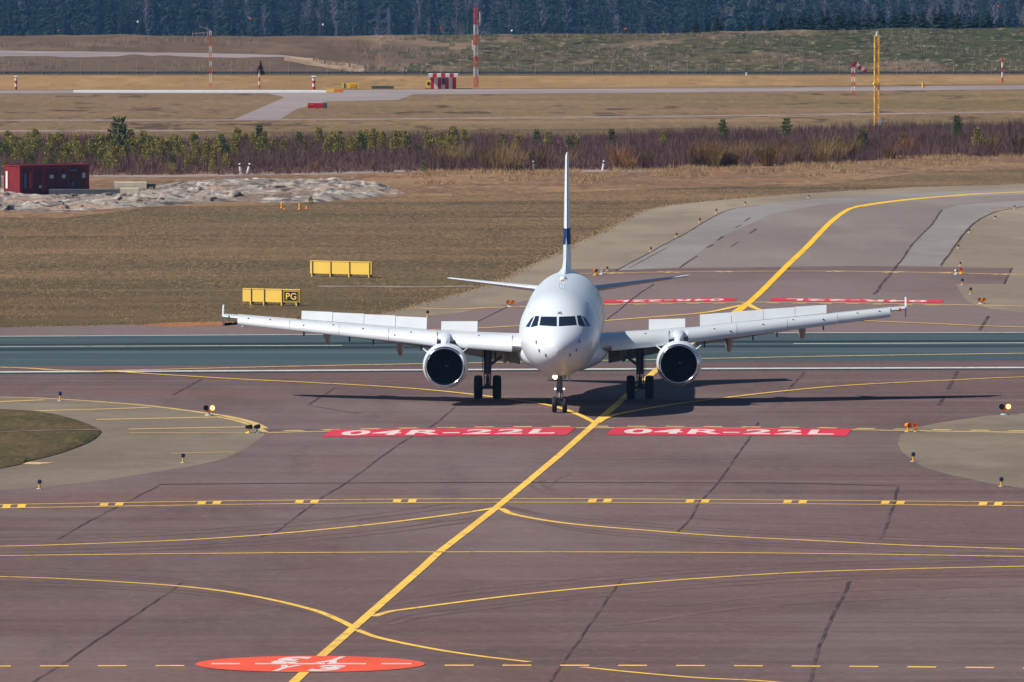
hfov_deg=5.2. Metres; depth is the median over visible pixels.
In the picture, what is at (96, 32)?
spruce tree
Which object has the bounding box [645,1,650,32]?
spruce tree
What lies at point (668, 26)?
spruce tree
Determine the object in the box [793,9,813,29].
spruce tree
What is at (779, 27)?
spruce tree
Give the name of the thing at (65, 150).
young pine
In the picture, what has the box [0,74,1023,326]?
ground
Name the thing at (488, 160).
willow shrub
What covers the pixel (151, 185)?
timber block
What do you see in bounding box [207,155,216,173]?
young pine
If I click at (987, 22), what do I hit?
spruce tree
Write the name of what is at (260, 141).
young pine
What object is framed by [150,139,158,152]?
young pine
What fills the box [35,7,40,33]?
spruce tree
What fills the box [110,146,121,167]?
young pine
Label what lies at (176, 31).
spruce tree
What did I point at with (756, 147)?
willow shrub
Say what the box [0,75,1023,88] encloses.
tan grass strip
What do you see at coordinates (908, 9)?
spruce tree
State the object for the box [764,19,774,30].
spruce tree
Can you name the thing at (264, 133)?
young pine
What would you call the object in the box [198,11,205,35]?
spruce tree
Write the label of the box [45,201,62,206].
boulder
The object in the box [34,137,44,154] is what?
young pine
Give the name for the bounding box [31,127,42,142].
young pine
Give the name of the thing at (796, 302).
hold lines
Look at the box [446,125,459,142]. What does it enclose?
young pine
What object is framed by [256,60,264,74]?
spruce tree
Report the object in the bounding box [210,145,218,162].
young pine
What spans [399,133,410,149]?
young pine
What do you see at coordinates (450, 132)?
young pine
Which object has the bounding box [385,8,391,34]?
birch tree
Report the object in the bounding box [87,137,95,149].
young pine
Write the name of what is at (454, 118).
gravel path
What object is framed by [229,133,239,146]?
young pine
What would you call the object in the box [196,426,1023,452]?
hold line
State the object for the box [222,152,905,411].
passenger jet
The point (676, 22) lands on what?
spruce tree
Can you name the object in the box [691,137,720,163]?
willow shrub
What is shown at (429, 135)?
young pine
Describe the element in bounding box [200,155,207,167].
young pine
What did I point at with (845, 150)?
willow shrub
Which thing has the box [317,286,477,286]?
track in grass
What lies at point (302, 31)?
spruce tree
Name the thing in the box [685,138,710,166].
willow shrub
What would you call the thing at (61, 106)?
grass
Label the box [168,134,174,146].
young pine
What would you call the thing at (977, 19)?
spruce tree
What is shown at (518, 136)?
young pine
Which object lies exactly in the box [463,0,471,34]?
spruce tree
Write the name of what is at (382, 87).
cable drum row
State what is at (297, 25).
spruce tree
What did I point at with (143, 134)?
young pine
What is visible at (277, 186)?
boulder
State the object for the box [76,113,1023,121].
ditch edge
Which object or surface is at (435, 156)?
willow shrub
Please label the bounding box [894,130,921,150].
willow shrub
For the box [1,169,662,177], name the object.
gravel track
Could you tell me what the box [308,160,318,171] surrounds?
willow shrub
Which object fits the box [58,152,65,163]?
young pine
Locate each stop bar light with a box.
[245,424,252,432]
[254,424,260,432]
[905,423,911,431]
[913,423,918,431]
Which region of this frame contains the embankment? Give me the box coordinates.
[0,0,1023,71]
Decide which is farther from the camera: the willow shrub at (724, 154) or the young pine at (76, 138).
the young pine at (76, 138)
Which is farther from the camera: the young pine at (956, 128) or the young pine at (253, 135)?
the young pine at (956, 128)
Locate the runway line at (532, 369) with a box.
[0,332,1023,371]
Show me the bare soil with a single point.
(19, 214)
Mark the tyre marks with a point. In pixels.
(779, 402)
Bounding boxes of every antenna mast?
[192,26,211,86]
[472,9,479,84]
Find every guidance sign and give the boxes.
[242,288,301,305]
[308,103,326,108]
[310,260,373,277]
[326,89,342,92]
[342,83,357,88]
[426,80,430,88]
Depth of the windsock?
1177.65 m
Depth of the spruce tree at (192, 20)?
3341.96 m
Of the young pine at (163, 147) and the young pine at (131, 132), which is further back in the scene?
the young pine at (131, 132)
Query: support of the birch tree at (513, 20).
on the embankment
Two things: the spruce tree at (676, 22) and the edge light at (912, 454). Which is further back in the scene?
the spruce tree at (676, 22)
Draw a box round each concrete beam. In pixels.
[49,189,119,193]
[114,182,146,187]
[120,188,138,192]
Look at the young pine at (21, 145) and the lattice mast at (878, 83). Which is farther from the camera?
the lattice mast at (878, 83)
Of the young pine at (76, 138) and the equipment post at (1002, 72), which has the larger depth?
the equipment post at (1002, 72)
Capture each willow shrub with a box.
[163,163,176,174]
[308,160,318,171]
[421,144,449,169]
[431,140,465,168]
[449,141,476,164]
[464,148,489,167]
[474,147,499,166]
[481,151,498,169]
[487,141,518,170]
[489,137,520,164]
[501,147,530,170]
[521,144,552,168]
[535,145,555,168]
[555,148,576,165]
[601,138,633,168]
[618,144,638,166]
[619,154,638,168]
[634,147,658,168]
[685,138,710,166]
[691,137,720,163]
[698,145,720,166]
[700,139,728,165]
[705,141,740,164]
[707,150,724,167]
[714,142,735,166]
[721,146,743,166]
[733,137,759,159]
[737,142,759,160]
[749,137,777,162]
[754,137,782,165]
[757,144,779,165]
[776,137,798,151]
[776,141,794,161]
[781,144,799,157]
[789,145,810,163]
[806,131,837,161]
[809,147,829,163]
[815,139,831,155]
[830,140,854,158]
[835,139,855,159]
[837,135,863,155]
[838,134,864,151]
[881,141,900,158]
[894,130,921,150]
[941,136,956,154]
[978,129,1005,154]
[1006,128,1023,151]
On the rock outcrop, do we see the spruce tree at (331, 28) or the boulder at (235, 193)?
the boulder at (235, 193)
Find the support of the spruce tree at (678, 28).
on the embankment
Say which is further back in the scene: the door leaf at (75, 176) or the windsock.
the windsock
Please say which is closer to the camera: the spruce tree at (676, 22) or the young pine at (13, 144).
the young pine at (13, 144)
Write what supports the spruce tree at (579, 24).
on the embankment
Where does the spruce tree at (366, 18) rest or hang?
on the embankment
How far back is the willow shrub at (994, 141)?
972.11 m
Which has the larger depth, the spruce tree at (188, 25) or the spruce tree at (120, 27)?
the spruce tree at (188, 25)
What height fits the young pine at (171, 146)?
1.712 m
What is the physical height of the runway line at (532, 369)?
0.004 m
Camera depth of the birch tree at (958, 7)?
3287.38 m
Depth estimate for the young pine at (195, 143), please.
965.04 m
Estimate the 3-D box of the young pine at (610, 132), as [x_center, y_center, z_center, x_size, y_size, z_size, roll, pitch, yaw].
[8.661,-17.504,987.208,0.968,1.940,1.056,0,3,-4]
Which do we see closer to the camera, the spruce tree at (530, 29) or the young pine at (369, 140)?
the young pine at (369, 140)
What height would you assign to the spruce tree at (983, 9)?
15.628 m
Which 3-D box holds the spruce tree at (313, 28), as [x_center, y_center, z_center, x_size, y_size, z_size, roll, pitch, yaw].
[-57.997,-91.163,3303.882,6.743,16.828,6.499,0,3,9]
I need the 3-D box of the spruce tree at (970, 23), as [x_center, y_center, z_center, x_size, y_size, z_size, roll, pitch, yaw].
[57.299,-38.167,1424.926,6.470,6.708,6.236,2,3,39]
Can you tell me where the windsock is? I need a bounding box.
[852,61,866,95]
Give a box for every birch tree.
[141,0,151,34]
[260,3,268,35]
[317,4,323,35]
[348,12,357,35]
[373,5,384,34]
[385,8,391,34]
[414,14,419,33]
[417,0,424,29]
[425,17,431,34]
[449,0,460,34]
[471,0,477,34]
[474,0,485,34]
[477,3,483,34]
[510,0,516,32]
[612,16,621,33]
[861,0,869,21]
[869,4,877,28]
[909,6,915,26]
[954,0,963,22]
[1001,3,1006,26]
[1014,0,1020,26]
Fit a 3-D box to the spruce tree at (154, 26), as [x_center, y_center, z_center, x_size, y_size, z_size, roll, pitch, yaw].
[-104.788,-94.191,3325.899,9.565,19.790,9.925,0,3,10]
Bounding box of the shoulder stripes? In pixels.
[0,397,267,463]
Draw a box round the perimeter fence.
[0,60,1023,73]
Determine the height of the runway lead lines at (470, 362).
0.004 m
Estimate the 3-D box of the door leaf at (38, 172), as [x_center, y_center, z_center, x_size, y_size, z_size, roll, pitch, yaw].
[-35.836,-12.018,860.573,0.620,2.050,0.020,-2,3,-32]
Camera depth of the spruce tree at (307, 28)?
3277.57 m
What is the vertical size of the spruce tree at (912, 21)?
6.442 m
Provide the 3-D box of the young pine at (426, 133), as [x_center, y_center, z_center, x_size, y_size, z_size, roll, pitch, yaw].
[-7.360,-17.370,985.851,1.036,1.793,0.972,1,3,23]
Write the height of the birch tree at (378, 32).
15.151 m
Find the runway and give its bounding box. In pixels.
[0,333,1023,365]
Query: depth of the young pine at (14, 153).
937.89 m
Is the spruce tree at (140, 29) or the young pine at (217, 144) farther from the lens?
the spruce tree at (140, 29)
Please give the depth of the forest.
3426.51 m
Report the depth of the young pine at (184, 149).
946.99 m
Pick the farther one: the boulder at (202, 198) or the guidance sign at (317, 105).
the guidance sign at (317, 105)
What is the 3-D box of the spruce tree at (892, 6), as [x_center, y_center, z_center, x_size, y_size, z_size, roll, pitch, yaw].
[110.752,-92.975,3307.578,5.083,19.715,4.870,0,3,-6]
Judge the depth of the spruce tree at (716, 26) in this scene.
1452.94 m
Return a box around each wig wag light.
[203,405,214,415]
[506,300,514,306]
[978,298,985,303]
[999,404,1010,414]
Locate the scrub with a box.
[0,27,1023,71]
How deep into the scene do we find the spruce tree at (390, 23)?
3294.94 m
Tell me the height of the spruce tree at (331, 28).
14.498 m
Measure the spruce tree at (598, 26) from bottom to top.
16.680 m
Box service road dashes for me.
[0,665,993,667]
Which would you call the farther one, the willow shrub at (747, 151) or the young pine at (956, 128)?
the young pine at (956, 128)
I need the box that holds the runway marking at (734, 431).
[606,427,851,435]
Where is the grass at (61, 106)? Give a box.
[0,84,1023,131]
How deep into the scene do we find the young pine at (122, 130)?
949.98 m
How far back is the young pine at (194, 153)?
938.74 m
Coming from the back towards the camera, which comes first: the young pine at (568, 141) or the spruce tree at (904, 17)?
the spruce tree at (904, 17)
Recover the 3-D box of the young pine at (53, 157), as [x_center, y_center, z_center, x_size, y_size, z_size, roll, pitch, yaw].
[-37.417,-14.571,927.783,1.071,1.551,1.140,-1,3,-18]
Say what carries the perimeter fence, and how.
on the ground at (420, 260)
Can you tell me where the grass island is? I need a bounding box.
[0,409,100,468]
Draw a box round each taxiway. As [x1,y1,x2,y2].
[0,85,1023,119]
[223,184,1023,325]
[616,195,1023,270]
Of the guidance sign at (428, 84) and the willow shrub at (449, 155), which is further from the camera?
the guidance sign at (428, 84)
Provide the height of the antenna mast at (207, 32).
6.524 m
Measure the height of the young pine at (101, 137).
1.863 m
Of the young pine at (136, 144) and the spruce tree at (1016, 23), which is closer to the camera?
the young pine at (136, 144)
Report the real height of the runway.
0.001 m
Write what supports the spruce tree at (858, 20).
on the embankment
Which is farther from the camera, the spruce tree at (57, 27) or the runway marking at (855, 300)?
the spruce tree at (57, 27)
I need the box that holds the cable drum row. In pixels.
[372,86,393,88]
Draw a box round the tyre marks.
[0,399,1023,634]
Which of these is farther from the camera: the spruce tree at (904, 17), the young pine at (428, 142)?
the spruce tree at (904, 17)
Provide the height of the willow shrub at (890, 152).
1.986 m
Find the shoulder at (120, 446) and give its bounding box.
[0,397,265,489]
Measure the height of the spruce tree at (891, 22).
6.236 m
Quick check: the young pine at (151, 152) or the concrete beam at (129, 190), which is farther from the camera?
the young pine at (151, 152)
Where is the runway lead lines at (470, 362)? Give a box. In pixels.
[3,353,1017,371]
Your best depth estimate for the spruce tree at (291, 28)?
3299.18 m
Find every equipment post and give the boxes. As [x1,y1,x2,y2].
[13,76,17,89]
[311,76,316,89]
[1001,57,1002,82]
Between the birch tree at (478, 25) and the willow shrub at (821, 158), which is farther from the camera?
the birch tree at (478, 25)
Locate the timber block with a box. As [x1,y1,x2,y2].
[147,184,155,188]
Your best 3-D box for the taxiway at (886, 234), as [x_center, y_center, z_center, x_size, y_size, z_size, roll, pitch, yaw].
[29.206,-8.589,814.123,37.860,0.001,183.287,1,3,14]
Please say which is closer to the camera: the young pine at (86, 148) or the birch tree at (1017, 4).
the young pine at (86, 148)
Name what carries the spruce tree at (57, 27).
on the embankment
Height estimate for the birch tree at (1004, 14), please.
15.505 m
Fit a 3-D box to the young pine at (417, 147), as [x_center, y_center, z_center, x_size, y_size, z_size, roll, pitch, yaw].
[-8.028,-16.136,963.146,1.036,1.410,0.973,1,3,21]
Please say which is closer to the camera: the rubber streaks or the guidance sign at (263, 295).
the rubber streaks
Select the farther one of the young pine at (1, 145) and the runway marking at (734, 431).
the young pine at (1, 145)
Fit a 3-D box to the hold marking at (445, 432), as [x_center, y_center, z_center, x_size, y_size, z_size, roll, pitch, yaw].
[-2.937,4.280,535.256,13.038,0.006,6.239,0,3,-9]
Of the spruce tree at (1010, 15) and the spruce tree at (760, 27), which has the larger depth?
the spruce tree at (1010, 15)
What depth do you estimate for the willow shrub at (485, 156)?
930.24 m
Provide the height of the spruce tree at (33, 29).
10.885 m
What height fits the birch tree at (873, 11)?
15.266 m
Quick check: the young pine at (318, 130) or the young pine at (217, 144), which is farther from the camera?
the young pine at (318, 130)
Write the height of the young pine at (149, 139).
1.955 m
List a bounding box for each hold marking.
[322,427,575,436]
[603,298,736,302]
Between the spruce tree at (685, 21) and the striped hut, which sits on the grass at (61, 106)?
the striped hut
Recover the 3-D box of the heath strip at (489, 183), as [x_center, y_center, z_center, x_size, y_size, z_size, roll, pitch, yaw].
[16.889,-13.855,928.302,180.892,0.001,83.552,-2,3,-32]
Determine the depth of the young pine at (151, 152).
934.67 m
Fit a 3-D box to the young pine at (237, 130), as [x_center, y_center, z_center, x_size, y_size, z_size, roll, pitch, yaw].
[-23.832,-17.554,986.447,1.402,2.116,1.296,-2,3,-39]
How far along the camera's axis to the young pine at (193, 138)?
966.28 m
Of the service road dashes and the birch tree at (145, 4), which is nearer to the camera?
the service road dashes
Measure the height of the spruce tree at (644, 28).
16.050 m
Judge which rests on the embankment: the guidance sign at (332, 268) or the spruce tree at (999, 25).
the spruce tree at (999, 25)
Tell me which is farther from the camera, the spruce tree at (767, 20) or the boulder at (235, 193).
the spruce tree at (767, 20)
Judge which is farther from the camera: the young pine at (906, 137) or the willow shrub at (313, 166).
the young pine at (906, 137)
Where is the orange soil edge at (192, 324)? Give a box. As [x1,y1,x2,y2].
[138,321,237,326]
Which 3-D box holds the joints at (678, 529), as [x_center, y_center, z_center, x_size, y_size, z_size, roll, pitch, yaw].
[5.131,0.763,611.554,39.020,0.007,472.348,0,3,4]
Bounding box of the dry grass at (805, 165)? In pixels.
[407,152,1023,184]
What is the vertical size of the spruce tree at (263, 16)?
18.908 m
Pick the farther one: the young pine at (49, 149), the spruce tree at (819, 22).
the spruce tree at (819, 22)
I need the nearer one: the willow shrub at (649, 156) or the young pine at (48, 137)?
the willow shrub at (649, 156)
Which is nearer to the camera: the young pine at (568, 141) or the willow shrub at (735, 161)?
the willow shrub at (735, 161)
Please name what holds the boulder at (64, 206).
on the rock outcrop
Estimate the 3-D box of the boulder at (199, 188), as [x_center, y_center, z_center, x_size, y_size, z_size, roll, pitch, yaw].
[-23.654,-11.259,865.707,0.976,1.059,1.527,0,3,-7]
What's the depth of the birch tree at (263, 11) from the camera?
3272.80 m
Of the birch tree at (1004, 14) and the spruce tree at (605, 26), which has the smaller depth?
the spruce tree at (605, 26)
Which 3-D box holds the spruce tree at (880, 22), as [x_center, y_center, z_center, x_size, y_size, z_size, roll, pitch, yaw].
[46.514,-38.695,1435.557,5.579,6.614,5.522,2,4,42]
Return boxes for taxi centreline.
[289,304,742,681]
[736,192,1016,310]
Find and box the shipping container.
[4,163,88,194]
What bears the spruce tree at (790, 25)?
on the embankment
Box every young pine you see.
[0,141,4,158]
[1,143,9,157]
[1,159,7,171]
[2,130,11,143]
[4,139,11,158]
[10,134,16,146]
[10,139,19,157]
[10,149,18,163]
[13,139,27,160]
[25,137,36,152]
[25,151,35,163]
[26,132,34,138]
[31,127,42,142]
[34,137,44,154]
[43,143,53,158]
[45,133,57,154]
[48,135,56,151]
[49,153,57,163]
[55,132,64,146]
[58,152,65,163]
[59,142,73,159]
[66,152,72,162]
[70,134,80,151]
[71,140,81,156]
[74,145,84,160]
[75,154,81,163]
[82,141,93,160]
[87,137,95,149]
[92,136,104,153]
[95,149,104,162]
[97,133,105,145]
[100,151,112,169]
[104,116,135,156]
[104,160,111,172]
[105,132,114,148]
[106,139,116,153]
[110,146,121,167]
[118,145,127,161]
[124,128,134,141]
[131,136,142,152]
[131,141,139,156]
[138,130,149,145]
[139,137,146,151]
[140,141,149,160]
[144,147,154,162]
[147,135,154,150]
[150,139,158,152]
[155,149,161,158]
[157,137,169,153]
[160,144,166,157]
[165,151,180,171]
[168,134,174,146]
[170,140,174,154]
[172,134,184,150]
[173,140,182,156]
[180,145,187,155]
[183,153,191,167]
[187,132,199,152]
[191,140,199,150]
[191,150,198,162]
[193,145,202,165]
[200,141,211,163]
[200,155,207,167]
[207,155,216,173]
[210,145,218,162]
[214,141,221,152]
[217,147,222,163]
[218,134,226,148]
[220,142,230,158]
[220,153,230,168]
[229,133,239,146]
[230,126,243,144]
[231,141,240,155]
[242,133,249,145]
[248,132,257,144]
[254,124,263,137]
[254,136,267,152]
[260,130,267,141]
[266,141,274,156]
[279,138,289,154]
[294,132,303,148]
[301,139,307,149]
[307,196,313,205]
[313,126,324,142]
[321,134,335,152]
[332,134,344,152]
[347,135,357,155]
[355,130,363,139]
[355,132,369,154]
[363,133,376,151]
[367,128,378,144]
[377,130,388,148]
[388,137,396,151]
[392,129,401,147]
[399,131,411,145]
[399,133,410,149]
[413,142,421,152]
[419,160,427,170]
[422,130,429,145]
[424,140,432,150]
[425,133,434,147]
[437,131,448,144]
[445,135,453,150]
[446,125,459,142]
[447,130,453,138]
[451,135,458,148]
[460,128,470,144]
[498,133,506,146]
[512,133,523,146]
[532,129,541,144]
[543,131,553,147]
[565,135,573,147]
[570,134,579,147]
[607,128,615,147]
[660,131,668,146]
[716,119,728,138]
[777,117,794,139]
[834,135,841,148]
[855,133,862,146]
[859,129,869,149]
[898,132,907,148]
[950,115,962,138]
[971,127,983,147]
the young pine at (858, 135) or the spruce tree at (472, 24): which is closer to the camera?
the young pine at (858, 135)
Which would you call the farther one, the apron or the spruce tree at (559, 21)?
the spruce tree at (559, 21)
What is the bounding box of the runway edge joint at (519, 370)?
[0,368,1023,373]
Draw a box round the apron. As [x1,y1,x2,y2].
[0,266,1023,681]
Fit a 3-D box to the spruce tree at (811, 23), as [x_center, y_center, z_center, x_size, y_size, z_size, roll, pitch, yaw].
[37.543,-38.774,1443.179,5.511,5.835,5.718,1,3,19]
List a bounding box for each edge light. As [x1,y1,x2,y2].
[37,479,42,488]
[180,453,185,462]
[910,452,915,461]
[999,477,1003,486]
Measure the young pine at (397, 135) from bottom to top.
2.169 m
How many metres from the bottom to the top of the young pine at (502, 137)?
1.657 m
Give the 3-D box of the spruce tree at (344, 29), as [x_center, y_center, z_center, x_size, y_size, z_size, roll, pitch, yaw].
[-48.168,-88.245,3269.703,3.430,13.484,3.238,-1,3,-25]
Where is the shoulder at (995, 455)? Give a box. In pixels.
[898,413,1023,488]
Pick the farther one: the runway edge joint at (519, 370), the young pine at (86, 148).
the young pine at (86, 148)
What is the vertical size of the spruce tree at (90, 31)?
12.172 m
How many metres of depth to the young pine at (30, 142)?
952.55 m
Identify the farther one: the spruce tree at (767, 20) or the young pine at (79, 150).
the spruce tree at (767, 20)
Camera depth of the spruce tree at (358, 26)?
3290.99 m
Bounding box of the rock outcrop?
[0,177,404,211]
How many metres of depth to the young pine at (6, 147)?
952.68 m
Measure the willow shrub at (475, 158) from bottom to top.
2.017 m
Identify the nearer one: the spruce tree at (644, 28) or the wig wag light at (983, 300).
the wig wag light at (983, 300)
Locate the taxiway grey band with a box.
[899,200,1023,266]
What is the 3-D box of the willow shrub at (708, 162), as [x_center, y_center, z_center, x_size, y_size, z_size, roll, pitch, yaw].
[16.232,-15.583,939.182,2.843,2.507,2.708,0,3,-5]
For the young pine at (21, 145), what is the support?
on the ground at (420, 260)
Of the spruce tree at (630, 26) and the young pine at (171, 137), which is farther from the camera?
the spruce tree at (630, 26)
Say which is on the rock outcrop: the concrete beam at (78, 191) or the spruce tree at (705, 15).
the concrete beam at (78, 191)
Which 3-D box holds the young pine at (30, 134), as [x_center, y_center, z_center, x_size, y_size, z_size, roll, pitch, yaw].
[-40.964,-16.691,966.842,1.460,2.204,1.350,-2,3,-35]
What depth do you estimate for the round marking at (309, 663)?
389.05 m
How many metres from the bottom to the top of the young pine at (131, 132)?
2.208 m
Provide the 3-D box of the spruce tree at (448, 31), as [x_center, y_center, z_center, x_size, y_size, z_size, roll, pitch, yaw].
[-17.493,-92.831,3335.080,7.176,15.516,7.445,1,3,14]
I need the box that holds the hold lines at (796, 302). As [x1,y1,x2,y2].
[422,271,1023,308]
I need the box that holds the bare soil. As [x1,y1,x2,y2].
[0,202,307,217]
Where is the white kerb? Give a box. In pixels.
[73,90,325,91]
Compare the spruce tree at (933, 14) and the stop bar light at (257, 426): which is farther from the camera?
the spruce tree at (933, 14)
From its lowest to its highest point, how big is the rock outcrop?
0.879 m
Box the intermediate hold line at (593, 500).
[0,498,1021,507]
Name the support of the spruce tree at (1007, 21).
on the embankment
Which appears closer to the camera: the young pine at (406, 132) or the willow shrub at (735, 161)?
the willow shrub at (735, 161)
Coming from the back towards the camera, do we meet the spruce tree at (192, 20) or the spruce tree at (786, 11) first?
the spruce tree at (192, 20)
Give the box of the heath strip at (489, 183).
[1,151,1023,198]
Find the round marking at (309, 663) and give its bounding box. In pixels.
[196,656,424,671]
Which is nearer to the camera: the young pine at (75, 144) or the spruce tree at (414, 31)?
the young pine at (75, 144)
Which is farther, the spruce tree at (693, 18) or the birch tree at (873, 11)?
the birch tree at (873, 11)
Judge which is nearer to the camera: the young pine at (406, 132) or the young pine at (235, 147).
the young pine at (235, 147)
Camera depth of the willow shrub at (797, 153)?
946.95 m
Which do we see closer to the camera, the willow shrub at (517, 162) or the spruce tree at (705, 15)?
the willow shrub at (517, 162)
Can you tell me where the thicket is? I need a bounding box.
[0,117,1023,175]
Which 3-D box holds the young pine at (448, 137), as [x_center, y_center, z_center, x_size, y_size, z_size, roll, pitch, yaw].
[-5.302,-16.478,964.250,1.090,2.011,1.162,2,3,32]
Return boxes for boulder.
[0,192,10,196]
[2,205,13,210]
[18,201,35,206]
[29,204,44,206]
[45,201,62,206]
[58,205,69,208]
[92,198,118,203]
[103,192,115,195]
[113,195,122,199]
[126,196,141,201]
[185,190,198,192]
[193,195,213,200]
[196,186,204,190]
[228,190,243,196]
[249,185,266,187]
[265,185,285,187]
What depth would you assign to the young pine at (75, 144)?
947.16 m
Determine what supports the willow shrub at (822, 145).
on the heath strip at (489, 183)
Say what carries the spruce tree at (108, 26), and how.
on the embankment
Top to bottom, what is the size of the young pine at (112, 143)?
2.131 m
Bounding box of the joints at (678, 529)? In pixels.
[32,205,1023,681]
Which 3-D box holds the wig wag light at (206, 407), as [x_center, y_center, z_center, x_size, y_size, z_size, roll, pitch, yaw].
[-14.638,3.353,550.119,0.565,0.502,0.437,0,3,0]
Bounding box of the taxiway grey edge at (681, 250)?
[619,190,1023,269]
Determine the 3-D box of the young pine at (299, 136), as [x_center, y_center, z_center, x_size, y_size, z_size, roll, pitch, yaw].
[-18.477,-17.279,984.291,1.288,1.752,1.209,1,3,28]
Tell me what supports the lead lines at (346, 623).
on the apron
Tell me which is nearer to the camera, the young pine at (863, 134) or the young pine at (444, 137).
the young pine at (444, 137)
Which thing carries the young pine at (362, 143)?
on the ground at (420, 260)
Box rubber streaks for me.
[0,340,1023,350]
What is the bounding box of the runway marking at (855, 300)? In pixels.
[769,298,942,302]
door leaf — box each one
[23,169,31,193]
[35,168,41,194]
[46,168,58,194]
[60,168,67,188]
[70,168,84,188]
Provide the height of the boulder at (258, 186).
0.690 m
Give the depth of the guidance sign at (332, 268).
715.40 m
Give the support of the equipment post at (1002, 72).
on the tan grass strip at (159, 82)
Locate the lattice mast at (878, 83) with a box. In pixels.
[873,31,881,124]
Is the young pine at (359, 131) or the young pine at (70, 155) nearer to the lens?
the young pine at (70, 155)
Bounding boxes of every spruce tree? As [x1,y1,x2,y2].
[0,0,9,35]
[4,1,14,35]
[11,0,25,35]
[28,6,35,35]
[30,19,35,35]
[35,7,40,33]
[36,18,40,34]
[43,0,55,34]
[50,15,57,34]
[51,16,56,34]
[56,0,68,32]
[57,0,68,34]
[72,13,82,34]
[88,17,91,34]
[89,0,103,34]
[94,20,98,34]
[102,0,118,34]
[103,0,112,34]
[117,11,123,33]
[124,6,132,34]
[131,13,134,33]
[132,6,137,33]
[135,4,147,34]
[143,0,162,35]
[162,11,167,35]
[174,14,178,35]
[177,0,188,35]
[181,0,193,35]
[187,1,195,35]
[194,0,215,35]
[194,18,197,35]
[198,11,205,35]
[216,0,236,35]
[248,0,266,36]
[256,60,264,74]
[261,0,266,35]
[272,6,285,35]
[286,0,299,35]
[294,0,299,33]
[300,13,305,35]
[305,20,311,35]
[306,0,317,35]
[317,0,329,35]
[325,5,335,35]
[339,15,342,35]
[341,14,346,35]
[354,0,363,35]
[362,0,368,35]
[384,0,394,34]
[410,3,421,34]
[420,0,426,34]
[423,0,431,34]
[436,19,440,34]
[443,1,458,34]
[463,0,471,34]
[470,13,475,34]
[490,0,499,34]
[509,12,514,33]
[526,10,536,33]
[532,2,543,33]
[549,6,553,33]
[554,3,560,33]
[556,0,562,33]
[574,0,584,33]
[592,14,595,33]
[594,0,602,33]
[601,2,609,33]
[602,15,608,33]
[608,13,612,33]
[628,8,634,32]
[635,4,641,32]
[640,4,649,32]
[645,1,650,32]
[665,9,670,32]
[674,9,678,32]
[677,10,681,32]
[681,5,690,32]
[682,24,687,32]
[690,6,697,31]
[690,19,699,31]
[701,1,711,31]
[702,22,710,31]
[710,17,721,31]
[720,19,724,30]
[746,18,754,30]
[748,0,755,30]
[757,20,764,30]
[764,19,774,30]
[765,0,776,29]
[765,12,768,30]
[774,12,788,30]
[783,1,793,29]
[785,13,794,29]
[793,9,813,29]
[805,14,817,29]
[813,0,823,27]
[814,12,826,28]
[818,8,833,29]
[830,8,851,29]
[846,12,859,29]
[854,15,864,28]
[856,8,876,29]
[871,11,887,28]
[885,11,899,27]
[888,0,896,27]
[892,5,910,27]
[904,0,911,26]
[907,12,920,27]
[914,10,929,27]
[928,9,939,27]
[930,3,950,28]
[946,11,955,27]
[949,13,963,28]
[957,1,963,27]
[962,10,978,28]
[974,13,982,27]
[979,10,996,27]
[980,0,986,26]
[996,16,1004,27]
[1003,0,1021,27]
[1004,0,1014,27]
[1005,19,1011,27]
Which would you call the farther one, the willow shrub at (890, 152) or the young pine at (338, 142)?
the young pine at (338, 142)
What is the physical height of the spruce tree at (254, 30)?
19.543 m
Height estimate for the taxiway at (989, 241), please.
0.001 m
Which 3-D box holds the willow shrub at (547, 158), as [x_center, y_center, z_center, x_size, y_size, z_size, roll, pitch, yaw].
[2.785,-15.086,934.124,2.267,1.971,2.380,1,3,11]
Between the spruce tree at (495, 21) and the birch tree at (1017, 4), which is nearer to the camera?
the spruce tree at (495, 21)
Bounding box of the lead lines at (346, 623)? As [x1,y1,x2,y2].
[0,303,1023,681]
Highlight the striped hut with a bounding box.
[428,68,457,88]
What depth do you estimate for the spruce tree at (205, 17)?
3354.76 m
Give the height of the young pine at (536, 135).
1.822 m
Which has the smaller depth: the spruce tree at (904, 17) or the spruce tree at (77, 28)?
the spruce tree at (904, 17)
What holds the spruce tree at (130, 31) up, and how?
on the embankment
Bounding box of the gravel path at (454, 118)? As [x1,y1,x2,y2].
[0,111,1023,131]
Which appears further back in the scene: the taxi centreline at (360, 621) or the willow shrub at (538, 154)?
the willow shrub at (538, 154)
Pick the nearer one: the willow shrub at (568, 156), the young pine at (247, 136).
the willow shrub at (568, 156)
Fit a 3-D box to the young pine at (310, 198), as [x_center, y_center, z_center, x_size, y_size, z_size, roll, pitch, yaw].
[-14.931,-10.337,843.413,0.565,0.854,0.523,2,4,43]
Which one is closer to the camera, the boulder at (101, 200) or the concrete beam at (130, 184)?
the boulder at (101, 200)
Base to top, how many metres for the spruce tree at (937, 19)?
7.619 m
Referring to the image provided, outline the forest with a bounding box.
[0,0,1023,35]
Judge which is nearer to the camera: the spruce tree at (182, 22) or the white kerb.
the white kerb

